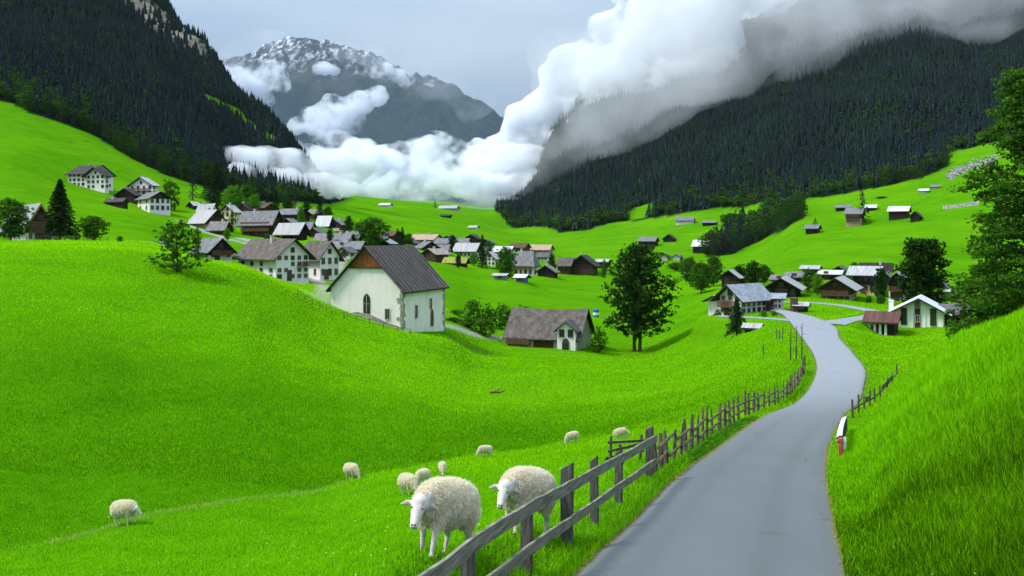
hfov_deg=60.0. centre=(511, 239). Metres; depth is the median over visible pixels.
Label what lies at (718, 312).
bush
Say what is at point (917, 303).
window
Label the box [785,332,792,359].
dead tree
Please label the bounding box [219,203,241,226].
house
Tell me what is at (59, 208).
spruce tree
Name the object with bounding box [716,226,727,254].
spruce tree
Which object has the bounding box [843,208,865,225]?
house
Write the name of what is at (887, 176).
broadleaf tree
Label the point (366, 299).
window
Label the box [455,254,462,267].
broadleaf tree
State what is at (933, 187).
hut
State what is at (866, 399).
pole fence
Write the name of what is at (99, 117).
spruce tree
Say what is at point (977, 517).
grass
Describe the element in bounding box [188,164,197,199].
spruce tree
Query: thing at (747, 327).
shelter
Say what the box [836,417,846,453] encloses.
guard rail
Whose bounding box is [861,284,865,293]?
door
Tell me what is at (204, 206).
house
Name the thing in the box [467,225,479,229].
hut
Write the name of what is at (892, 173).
broadleaf tree
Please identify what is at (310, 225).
house
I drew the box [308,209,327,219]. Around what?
house
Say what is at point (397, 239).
spruce tree
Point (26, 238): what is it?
field fence
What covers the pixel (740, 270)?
broadleaf tree
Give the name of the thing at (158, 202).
house
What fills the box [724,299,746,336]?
spruce tree
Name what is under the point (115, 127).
broadleaf tree
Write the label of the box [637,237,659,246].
house
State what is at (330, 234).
broadleaf tree
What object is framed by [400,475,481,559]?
sheep
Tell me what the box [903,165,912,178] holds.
broadleaf tree
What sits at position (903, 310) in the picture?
window
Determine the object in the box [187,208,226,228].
house
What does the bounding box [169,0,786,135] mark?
sky
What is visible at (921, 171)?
broadleaf tree
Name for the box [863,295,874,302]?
bush
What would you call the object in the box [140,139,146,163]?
spruce tree
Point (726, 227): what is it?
spruce tree
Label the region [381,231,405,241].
house
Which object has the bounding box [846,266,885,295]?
house
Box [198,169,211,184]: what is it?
broadleaf tree
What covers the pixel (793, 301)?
door
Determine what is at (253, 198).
broadleaf tree
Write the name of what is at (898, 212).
barn
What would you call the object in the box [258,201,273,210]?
house
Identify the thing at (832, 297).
door
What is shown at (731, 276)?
house
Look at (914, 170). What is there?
broadleaf tree
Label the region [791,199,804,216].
broadleaf tree
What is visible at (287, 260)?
house
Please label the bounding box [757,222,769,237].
broadleaf tree
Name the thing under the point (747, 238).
spruce tree
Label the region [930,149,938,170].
spruce tree
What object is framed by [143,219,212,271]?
rowan tree
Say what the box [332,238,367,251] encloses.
house
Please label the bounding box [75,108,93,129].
broadleaf tree
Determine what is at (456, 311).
bush
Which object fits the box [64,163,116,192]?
house
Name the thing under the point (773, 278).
house
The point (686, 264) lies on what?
broadleaf tree
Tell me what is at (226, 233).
broadleaf tree
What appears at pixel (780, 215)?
broadleaf tree
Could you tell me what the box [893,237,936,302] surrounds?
poplar tree
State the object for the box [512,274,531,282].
hut
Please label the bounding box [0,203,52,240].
farmhouse
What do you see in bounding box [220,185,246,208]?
broadleaf tree
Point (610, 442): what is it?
wooden hurdle
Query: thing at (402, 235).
spruce tree
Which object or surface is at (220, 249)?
house
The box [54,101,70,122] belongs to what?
broadleaf tree
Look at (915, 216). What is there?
hut
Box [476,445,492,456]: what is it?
sheep
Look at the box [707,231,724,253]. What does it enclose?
broadleaf tree
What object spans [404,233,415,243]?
broadleaf tree
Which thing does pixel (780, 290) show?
door
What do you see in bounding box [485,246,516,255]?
house
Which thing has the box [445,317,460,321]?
bush
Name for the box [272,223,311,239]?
barn
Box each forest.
[0,0,350,203]
[492,0,1023,232]
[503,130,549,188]
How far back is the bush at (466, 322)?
167.50 m
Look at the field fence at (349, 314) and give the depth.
124.44 m
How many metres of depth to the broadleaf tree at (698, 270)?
239.23 m
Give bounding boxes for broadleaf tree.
[0,197,37,239]
[23,93,41,111]
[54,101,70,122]
[72,215,112,239]
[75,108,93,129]
[84,119,93,132]
[95,119,110,138]
[101,127,112,143]
[106,124,123,142]
[110,130,127,148]
[115,137,125,151]
[123,139,134,156]
[125,139,136,155]
[129,143,141,160]
[154,147,171,167]
[155,151,171,172]
[158,154,173,174]
[160,147,172,168]
[175,161,187,179]
[177,151,193,171]
[186,164,199,182]
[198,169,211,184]
[199,158,213,181]
[203,168,214,183]
[220,167,232,188]
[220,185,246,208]
[223,227,231,239]
[229,172,242,188]
[240,179,254,191]
[240,183,258,202]
[247,194,263,210]
[250,177,260,193]
[282,197,294,208]
[296,205,305,221]
[302,201,312,210]
[322,205,333,215]
[326,229,333,240]
[343,216,354,231]
[348,216,391,245]
[349,221,363,230]
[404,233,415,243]
[448,235,458,248]
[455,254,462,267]
[469,252,478,264]
[485,240,494,252]
[492,246,518,278]
[546,253,557,267]
[664,262,681,270]
[677,256,696,283]
[685,260,719,292]
[697,232,712,253]
[706,253,724,285]
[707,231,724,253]
[708,239,718,254]
[724,231,739,248]
[732,236,740,249]
[732,264,749,283]
[742,260,764,282]
[743,227,754,241]
[750,225,760,242]
[752,228,763,239]
[756,264,774,284]
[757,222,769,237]
[770,219,777,230]
[775,212,786,228]
[778,201,785,210]
[779,215,789,229]
[782,206,795,222]
[790,209,798,222]
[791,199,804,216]
[794,192,804,201]
[797,202,807,216]
[798,267,816,291]
[810,273,823,294]
[843,270,852,279]
[870,266,890,302]
[878,173,884,184]
[880,169,892,185]
[885,166,899,181]
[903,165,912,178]
[910,167,918,178]
[916,163,925,176]
[933,259,1023,327]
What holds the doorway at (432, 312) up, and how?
in the chapel
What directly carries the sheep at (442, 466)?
on the terrain at (40, 154)
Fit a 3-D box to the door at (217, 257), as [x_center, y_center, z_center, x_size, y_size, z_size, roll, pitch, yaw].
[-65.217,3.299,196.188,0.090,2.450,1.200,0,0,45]
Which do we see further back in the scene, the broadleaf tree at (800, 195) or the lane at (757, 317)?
the broadleaf tree at (800, 195)
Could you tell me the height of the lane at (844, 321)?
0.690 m
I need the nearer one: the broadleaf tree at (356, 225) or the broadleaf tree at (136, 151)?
the broadleaf tree at (356, 225)
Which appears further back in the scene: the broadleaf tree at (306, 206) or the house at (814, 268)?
the broadleaf tree at (306, 206)
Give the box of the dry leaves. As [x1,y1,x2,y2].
[571,410,849,575]
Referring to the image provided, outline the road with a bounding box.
[576,309,865,575]
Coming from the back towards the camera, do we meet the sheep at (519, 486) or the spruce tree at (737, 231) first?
the spruce tree at (737, 231)
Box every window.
[37,214,42,219]
[363,294,369,313]
[385,308,389,319]
[415,305,417,317]
[559,329,563,336]
[568,330,572,336]
[727,288,732,295]
[779,281,783,286]
[790,289,794,295]
[833,281,837,286]
[901,308,906,324]
[915,300,919,307]
[915,315,919,322]
[930,309,935,325]
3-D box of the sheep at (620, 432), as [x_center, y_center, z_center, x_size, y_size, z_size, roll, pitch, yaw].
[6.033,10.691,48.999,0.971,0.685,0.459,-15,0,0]
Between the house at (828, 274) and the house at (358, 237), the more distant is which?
the house at (358, 237)
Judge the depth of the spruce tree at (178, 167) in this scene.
446.06 m
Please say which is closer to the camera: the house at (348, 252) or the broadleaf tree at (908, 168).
the house at (348, 252)
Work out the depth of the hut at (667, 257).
469.88 m
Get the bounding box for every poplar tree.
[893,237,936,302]
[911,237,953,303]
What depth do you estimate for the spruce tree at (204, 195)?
399.28 m
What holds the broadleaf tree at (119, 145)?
on the terrain at (40, 154)
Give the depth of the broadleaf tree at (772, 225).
520.13 m
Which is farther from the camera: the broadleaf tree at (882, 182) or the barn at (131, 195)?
the broadleaf tree at (882, 182)
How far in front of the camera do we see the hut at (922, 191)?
481.99 m
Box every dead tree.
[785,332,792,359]
[793,326,799,359]
[798,327,806,358]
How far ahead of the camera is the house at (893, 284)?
190.74 m
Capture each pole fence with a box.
[654,355,805,473]
[851,364,897,417]
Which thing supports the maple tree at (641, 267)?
on the terrain at (40, 154)
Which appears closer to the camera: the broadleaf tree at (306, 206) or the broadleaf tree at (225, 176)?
the broadleaf tree at (306, 206)
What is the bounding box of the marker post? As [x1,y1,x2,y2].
[838,437,845,455]
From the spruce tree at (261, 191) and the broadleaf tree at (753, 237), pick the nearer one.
the spruce tree at (261, 191)
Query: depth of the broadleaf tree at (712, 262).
258.87 m
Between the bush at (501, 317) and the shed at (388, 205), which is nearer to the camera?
the bush at (501, 317)
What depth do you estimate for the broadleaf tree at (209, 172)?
455.72 m
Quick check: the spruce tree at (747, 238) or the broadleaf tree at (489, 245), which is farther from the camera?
the spruce tree at (747, 238)
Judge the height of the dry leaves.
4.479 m
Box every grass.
[0,425,688,575]
[47,474,366,543]
[826,306,1023,575]
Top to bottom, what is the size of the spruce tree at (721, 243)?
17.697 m
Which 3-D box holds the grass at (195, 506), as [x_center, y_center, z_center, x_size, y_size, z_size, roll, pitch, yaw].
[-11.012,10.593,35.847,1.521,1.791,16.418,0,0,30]
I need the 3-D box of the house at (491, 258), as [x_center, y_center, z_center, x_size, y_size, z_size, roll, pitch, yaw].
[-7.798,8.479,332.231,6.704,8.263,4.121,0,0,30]
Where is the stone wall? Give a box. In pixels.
[943,201,978,208]
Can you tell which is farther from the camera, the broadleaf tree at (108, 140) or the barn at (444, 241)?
the broadleaf tree at (108, 140)
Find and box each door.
[215,249,219,259]
[287,270,291,280]
[324,269,328,279]
[342,249,345,257]
[562,338,568,349]
[723,300,729,314]
[724,277,728,285]
[766,301,773,310]
[778,288,783,292]
[790,297,797,312]
[824,271,828,279]
[829,289,835,299]
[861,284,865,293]
[894,292,899,300]
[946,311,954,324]
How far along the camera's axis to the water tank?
215.43 m
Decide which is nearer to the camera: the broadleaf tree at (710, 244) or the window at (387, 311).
the window at (387, 311)
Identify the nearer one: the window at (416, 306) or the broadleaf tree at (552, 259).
the window at (416, 306)
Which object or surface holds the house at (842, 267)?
on the terrain at (40, 154)
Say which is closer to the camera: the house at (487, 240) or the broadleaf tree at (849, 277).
the broadleaf tree at (849, 277)
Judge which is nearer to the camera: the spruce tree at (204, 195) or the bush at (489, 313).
the bush at (489, 313)
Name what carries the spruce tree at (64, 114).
on the terrain at (40, 154)
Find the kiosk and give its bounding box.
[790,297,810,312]
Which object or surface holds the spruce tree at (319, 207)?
on the terrain at (40, 154)
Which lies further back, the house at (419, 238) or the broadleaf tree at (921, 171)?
the broadleaf tree at (921, 171)
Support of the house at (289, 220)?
on the terrain at (40, 154)
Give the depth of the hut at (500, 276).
275.58 m
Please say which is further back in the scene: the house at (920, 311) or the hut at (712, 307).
the hut at (712, 307)
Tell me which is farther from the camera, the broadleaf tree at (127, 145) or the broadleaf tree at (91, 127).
the broadleaf tree at (91, 127)
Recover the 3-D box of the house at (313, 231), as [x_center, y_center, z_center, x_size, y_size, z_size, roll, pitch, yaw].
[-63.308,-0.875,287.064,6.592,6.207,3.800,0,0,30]
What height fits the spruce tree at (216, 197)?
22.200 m
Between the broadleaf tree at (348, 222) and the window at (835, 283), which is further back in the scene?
the broadleaf tree at (348, 222)
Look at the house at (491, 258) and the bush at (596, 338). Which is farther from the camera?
the house at (491, 258)
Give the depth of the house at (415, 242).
391.09 m
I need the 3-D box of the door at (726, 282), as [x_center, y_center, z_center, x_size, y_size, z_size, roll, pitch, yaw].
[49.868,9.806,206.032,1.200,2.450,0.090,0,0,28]
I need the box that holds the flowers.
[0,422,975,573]
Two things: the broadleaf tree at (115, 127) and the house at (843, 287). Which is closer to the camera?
the house at (843, 287)
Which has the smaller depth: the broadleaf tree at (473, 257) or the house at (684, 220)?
the broadleaf tree at (473, 257)
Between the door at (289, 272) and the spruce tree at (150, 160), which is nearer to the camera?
the door at (289, 272)
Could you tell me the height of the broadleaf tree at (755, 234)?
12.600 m
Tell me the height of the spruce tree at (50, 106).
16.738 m
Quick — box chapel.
[326,245,449,331]
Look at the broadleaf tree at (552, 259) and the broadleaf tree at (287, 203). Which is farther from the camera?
the broadleaf tree at (287, 203)
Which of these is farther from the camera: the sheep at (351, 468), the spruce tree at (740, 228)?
the spruce tree at (740, 228)
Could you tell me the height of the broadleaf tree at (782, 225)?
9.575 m
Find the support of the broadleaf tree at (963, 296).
on the terrain at (40, 154)
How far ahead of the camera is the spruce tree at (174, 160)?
449.03 m
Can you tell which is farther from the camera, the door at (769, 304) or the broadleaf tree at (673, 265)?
the broadleaf tree at (673, 265)
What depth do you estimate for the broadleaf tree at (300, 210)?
319.62 m
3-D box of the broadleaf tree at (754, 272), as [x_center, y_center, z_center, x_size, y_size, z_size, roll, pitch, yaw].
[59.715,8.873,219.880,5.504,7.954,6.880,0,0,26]
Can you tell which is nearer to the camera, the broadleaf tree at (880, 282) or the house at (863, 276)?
the broadleaf tree at (880, 282)
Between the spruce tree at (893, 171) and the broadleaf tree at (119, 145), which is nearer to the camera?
the broadleaf tree at (119, 145)
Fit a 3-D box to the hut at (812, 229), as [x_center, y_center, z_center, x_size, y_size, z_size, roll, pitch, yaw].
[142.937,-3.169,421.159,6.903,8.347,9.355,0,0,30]
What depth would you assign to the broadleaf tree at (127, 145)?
452.66 m
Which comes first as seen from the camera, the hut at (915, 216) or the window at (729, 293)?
the window at (729, 293)
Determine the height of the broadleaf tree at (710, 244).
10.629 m
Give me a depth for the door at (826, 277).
229.13 m
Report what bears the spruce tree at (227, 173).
on the terrain at (40, 154)
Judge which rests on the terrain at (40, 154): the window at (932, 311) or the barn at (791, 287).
the barn at (791, 287)
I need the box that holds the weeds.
[363,416,758,575]
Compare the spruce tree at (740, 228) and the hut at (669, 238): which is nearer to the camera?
the spruce tree at (740, 228)
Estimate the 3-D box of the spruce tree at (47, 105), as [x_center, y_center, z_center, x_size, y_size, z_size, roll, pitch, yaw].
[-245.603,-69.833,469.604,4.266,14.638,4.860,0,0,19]
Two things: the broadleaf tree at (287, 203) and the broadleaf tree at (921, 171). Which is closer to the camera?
the broadleaf tree at (287, 203)
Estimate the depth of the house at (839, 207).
486.80 m
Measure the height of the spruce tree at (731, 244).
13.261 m
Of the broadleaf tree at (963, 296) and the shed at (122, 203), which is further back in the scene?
the shed at (122, 203)
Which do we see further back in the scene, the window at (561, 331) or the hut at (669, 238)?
the hut at (669, 238)
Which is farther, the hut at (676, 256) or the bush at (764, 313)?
the hut at (676, 256)
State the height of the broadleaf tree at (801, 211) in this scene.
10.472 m
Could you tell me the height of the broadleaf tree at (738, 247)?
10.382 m
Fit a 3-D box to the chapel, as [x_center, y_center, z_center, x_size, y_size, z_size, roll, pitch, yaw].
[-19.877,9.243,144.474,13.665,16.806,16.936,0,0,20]
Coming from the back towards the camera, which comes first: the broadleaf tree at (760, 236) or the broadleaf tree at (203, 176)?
the broadleaf tree at (760, 236)
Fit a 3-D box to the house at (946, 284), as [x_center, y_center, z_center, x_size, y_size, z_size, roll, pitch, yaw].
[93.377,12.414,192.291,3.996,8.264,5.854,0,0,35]
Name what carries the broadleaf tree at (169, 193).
on the terrain at (40, 154)
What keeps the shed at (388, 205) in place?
on the terrain at (40, 154)
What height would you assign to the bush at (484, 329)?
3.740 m
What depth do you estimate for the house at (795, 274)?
219.20 m
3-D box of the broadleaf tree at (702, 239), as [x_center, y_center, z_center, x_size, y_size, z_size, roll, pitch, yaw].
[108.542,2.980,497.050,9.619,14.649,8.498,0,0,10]
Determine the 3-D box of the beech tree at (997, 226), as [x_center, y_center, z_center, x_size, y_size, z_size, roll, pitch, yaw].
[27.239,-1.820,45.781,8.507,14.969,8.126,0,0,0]
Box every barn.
[113,186,141,203]
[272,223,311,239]
[433,238,473,244]
[438,205,459,211]
[440,214,451,217]
[765,273,806,297]
[886,206,911,220]
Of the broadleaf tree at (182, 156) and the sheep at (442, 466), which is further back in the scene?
the broadleaf tree at (182, 156)
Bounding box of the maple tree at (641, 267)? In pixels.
[597,241,682,351]
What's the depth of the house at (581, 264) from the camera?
342.05 m
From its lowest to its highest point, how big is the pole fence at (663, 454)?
5.923 m
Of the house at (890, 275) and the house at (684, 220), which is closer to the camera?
the house at (890, 275)
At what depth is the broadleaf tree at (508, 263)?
283.68 m
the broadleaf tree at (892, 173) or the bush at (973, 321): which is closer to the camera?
the bush at (973, 321)
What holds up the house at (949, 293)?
on the terrain at (40, 154)
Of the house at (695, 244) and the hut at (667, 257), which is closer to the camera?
the hut at (667, 257)
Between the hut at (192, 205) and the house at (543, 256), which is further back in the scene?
the house at (543, 256)
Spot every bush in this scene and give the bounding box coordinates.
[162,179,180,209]
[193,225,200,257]
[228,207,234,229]
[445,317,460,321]
[451,309,463,314]
[459,316,482,326]
[464,297,483,321]
[471,318,497,335]
[478,303,499,324]
[492,302,510,328]
[587,326,608,352]
[600,259,607,277]
[712,309,721,315]
[758,311,769,316]
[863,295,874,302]
[874,293,884,303]
[943,321,963,339]
[953,317,986,332]
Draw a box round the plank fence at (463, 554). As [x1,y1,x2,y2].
[418,425,656,575]
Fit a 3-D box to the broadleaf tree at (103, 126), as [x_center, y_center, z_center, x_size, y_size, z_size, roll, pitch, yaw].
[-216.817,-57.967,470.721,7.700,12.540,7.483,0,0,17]
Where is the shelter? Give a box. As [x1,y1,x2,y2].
[741,322,763,332]
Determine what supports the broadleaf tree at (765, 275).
on the terrain at (40, 154)
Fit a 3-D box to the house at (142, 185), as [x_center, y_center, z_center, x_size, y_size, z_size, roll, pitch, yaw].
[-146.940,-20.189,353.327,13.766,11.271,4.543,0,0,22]
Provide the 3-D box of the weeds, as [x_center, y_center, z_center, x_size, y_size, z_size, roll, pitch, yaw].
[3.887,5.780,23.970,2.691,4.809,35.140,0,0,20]
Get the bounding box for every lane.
[716,315,788,320]
[784,301,878,324]
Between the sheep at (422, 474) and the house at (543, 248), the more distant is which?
the house at (543, 248)
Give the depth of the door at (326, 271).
206.04 m
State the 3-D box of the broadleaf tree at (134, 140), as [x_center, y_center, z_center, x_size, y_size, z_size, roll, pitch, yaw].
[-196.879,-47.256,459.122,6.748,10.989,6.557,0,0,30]
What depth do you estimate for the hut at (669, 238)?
582.89 m
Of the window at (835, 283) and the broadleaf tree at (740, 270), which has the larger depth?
the broadleaf tree at (740, 270)
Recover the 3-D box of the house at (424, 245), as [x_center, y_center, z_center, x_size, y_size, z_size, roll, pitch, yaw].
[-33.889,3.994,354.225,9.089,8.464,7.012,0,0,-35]
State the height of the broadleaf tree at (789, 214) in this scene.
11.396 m
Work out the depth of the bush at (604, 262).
334.90 m
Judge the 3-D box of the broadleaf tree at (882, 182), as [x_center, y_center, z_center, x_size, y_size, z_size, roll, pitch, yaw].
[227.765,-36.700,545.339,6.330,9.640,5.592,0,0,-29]
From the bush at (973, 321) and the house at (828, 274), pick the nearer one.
the bush at (973, 321)
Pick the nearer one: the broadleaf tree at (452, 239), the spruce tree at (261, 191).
the broadleaf tree at (452, 239)
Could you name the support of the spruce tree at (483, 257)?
on the terrain at (40, 154)
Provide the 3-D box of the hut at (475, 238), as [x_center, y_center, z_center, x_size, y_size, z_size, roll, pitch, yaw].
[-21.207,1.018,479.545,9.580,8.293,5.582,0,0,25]
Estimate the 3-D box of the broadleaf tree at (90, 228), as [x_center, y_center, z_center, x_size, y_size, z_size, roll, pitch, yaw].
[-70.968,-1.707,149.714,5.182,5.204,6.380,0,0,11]
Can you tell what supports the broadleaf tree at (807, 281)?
on the terrain at (40, 154)
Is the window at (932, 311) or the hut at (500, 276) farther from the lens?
the hut at (500, 276)
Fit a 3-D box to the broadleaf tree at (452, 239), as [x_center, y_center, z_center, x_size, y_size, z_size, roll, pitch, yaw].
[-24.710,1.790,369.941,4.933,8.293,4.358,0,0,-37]
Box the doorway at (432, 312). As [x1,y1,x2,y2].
[430,309,433,326]
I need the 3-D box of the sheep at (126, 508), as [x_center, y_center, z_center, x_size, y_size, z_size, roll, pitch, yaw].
[-13.305,9.371,30.511,1.304,0.923,0.586,-9,-3,20]
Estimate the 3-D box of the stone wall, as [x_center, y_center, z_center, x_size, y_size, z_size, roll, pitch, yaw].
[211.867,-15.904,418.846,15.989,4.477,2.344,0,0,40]
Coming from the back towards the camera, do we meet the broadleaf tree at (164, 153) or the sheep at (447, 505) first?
the broadleaf tree at (164, 153)
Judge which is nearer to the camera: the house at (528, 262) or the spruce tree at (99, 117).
the house at (528, 262)
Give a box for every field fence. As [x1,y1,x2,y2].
[18,235,108,239]
[297,289,410,333]
[447,335,491,355]
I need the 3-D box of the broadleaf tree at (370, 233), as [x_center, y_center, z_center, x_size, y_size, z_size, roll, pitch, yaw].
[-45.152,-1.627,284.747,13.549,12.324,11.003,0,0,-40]
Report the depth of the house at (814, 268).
236.45 m
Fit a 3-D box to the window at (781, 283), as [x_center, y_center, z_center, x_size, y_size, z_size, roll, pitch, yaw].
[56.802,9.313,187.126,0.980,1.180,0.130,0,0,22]
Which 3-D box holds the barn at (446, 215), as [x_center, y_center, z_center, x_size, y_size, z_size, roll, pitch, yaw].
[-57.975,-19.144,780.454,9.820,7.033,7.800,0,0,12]
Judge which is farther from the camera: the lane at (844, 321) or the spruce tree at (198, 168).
the spruce tree at (198, 168)
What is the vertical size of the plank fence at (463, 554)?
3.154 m
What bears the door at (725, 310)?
in the house at (754, 297)
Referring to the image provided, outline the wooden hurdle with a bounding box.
[605,434,644,460]
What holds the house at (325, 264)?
on the terrain at (40, 154)
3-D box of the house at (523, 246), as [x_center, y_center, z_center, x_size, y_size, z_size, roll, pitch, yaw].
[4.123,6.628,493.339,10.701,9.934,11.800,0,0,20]
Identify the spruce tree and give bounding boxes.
[35,179,81,239]
[44,94,52,117]
[47,91,55,118]
[60,100,68,122]
[71,104,78,127]
[92,111,103,137]
[96,113,101,136]
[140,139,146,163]
[144,143,152,165]
[149,149,153,167]
[152,136,156,163]
[169,140,178,173]
[169,147,178,175]
[175,157,184,178]
[185,154,195,181]
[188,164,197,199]
[193,158,202,184]
[198,178,220,200]
[206,163,226,208]
[222,163,230,188]
[256,172,266,200]
[270,190,281,210]
[314,200,323,220]
[394,228,401,244]
[399,227,405,244]
[477,234,487,267]
[711,235,717,255]
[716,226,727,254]
[717,227,726,254]
[723,223,730,252]
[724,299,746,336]
[727,234,734,253]
[730,234,737,252]
[735,225,741,248]
[737,220,745,246]
[745,226,750,245]
[857,191,870,222]
[889,159,897,183]
[929,146,939,172]
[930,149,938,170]
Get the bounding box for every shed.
[103,196,129,208]
[205,219,233,235]
[315,216,335,228]
[379,203,392,207]
[442,255,470,267]
[534,263,560,277]
[595,259,611,267]
[701,221,716,225]
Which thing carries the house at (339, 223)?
on the terrain at (40, 154)
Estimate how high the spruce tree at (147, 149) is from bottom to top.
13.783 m
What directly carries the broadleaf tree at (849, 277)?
on the terrain at (40, 154)
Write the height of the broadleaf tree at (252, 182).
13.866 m
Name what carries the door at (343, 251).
in the house at (348, 252)
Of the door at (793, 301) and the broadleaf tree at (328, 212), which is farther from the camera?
the broadleaf tree at (328, 212)
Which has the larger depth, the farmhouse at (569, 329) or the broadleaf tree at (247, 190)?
the broadleaf tree at (247, 190)
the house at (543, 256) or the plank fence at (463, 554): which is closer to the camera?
the plank fence at (463, 554)
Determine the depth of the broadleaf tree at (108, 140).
464.90 m
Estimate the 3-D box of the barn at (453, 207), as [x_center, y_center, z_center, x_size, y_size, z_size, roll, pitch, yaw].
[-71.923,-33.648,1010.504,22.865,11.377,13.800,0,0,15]
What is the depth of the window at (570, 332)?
159.37 m
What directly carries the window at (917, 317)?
in the house at (920, 311)
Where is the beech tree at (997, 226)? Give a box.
[947,66,1023,317]
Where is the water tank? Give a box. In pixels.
[593,309,598,316]
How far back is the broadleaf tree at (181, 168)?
440.32 m
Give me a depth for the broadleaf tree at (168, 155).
460.86 m
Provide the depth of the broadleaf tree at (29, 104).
471.80 m
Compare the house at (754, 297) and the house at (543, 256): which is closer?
the house at (754, 297)
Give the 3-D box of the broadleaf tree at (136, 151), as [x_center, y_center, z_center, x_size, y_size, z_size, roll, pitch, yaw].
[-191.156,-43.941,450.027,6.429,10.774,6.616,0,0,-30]
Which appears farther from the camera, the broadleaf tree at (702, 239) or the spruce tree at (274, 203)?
the broadleaf tree at (702, 239)
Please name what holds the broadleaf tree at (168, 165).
on the terrain at (40, 154)
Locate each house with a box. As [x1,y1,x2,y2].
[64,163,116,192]
[127,175,160,194]
[134,190,173,215]
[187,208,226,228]
[189,238,237,261]
[195,202,218,211]
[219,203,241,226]
[232,235,316,283]
[236,209,284,236]
[237,201,256,213]
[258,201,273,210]
[279,206,312,220]
[284,218,298,222]
[299,222,316,229]
[305,241,344,279]
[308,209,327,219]
[309,228,325,237]
[313,231,356,240]
[332,217,344,232]
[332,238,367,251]
[338,247,357,258]
[345,231,363,240]
[368,235,398,245]
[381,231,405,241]
[403,238,419,244]
[411,233,442,242]
[415,239,440,249]
[421,246,451,262]
[437,244,452,252]
[453,241,484,259]
[479,239,496,246]
[484,252,499,265]
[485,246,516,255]
[508,243,531,250]
[511,249,540,275]
[530,245,554,254]
[536,252,550,261]
[556,253,601,275]
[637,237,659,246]
[675,217,694,224]
[691,240,709,252]
[710,283,787,315]
[717,269,744,287]
[768,275,793,281]
[786,271,808,281]
[798,265,822,273]
[813,275,863,300]
[817,270,844,279]
[832,265,847,274]
[834,204,851,211]
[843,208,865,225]
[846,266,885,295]
[859,260,893,274]
[862,294,969,335]
[883,271,892,287]
[888,271,907,300]
[935,279,950,300]
[944,289,962,302]
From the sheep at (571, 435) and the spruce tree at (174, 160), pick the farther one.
the spruce tree at (174, 160)
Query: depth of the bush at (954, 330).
39.96 m
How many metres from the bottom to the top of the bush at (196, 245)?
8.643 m
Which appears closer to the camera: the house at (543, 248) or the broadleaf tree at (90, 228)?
the broadleaf tree at (90, 228)
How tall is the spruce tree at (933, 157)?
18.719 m
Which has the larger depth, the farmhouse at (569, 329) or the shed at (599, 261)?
the shed at (599, 261)
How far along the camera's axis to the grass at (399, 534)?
24.36 m
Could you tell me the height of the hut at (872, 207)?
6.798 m
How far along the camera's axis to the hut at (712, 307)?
150.65 m
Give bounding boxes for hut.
[186,201,199,209]
[465,234,480,242]
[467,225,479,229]
[491,273,511,279]
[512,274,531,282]
[659,254,670,260]
[661,234,677,241]
[671,254,684,259]
[702,295,719,315]
[803,224,821,233]
[865,204,877,210]
[908,211,922,222]
[918,188,928,193]
[930,184,940,189]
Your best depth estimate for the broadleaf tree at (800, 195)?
528.83 m
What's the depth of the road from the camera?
17.34 m
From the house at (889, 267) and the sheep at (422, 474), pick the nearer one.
the sheep at (422, 474)
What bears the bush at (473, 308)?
on the terrain at (40, 154)
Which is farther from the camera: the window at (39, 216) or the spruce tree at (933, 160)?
the spruce tree at (933, 160)
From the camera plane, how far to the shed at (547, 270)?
303.39 m
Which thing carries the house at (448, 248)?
on the terrain at (40, 154)
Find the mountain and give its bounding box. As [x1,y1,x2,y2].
[222,36,544,203]
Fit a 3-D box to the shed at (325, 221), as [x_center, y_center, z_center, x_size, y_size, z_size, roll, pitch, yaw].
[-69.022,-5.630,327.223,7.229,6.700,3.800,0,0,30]
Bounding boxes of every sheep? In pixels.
[110,499,141,525]
[343,462,360,478]
[397,472,418,494]
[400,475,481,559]
[415,468,430,484]
[438,461,446,474]
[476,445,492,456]
[489,465,556,534]
[564,431,579,443]
[613,427,629,438]
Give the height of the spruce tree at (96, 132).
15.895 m
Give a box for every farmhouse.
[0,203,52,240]
[502,307,594,350]
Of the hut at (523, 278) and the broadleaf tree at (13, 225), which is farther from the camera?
the hut at (523, 278)
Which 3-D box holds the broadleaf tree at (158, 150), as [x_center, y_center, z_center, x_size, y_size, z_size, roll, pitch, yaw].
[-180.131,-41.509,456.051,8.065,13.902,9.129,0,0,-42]
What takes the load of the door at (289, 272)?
in the house at (287, 260)
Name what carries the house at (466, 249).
on the terrain at (40, 154)
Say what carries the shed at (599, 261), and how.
on the terrain at (40, 154)
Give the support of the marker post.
on the terrain at (40, 154)
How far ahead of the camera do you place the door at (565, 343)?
159.65 m
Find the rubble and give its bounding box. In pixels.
[944,154,999,180]
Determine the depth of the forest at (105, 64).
686.57 m
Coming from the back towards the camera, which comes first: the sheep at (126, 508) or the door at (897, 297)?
the door at (897, 297)
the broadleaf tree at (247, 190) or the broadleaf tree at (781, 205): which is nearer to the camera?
the broadleaf tree at (247, 190)
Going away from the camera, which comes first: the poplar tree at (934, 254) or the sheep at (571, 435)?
the sheep at (571, 435)
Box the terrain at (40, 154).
[0,0,1023,575]

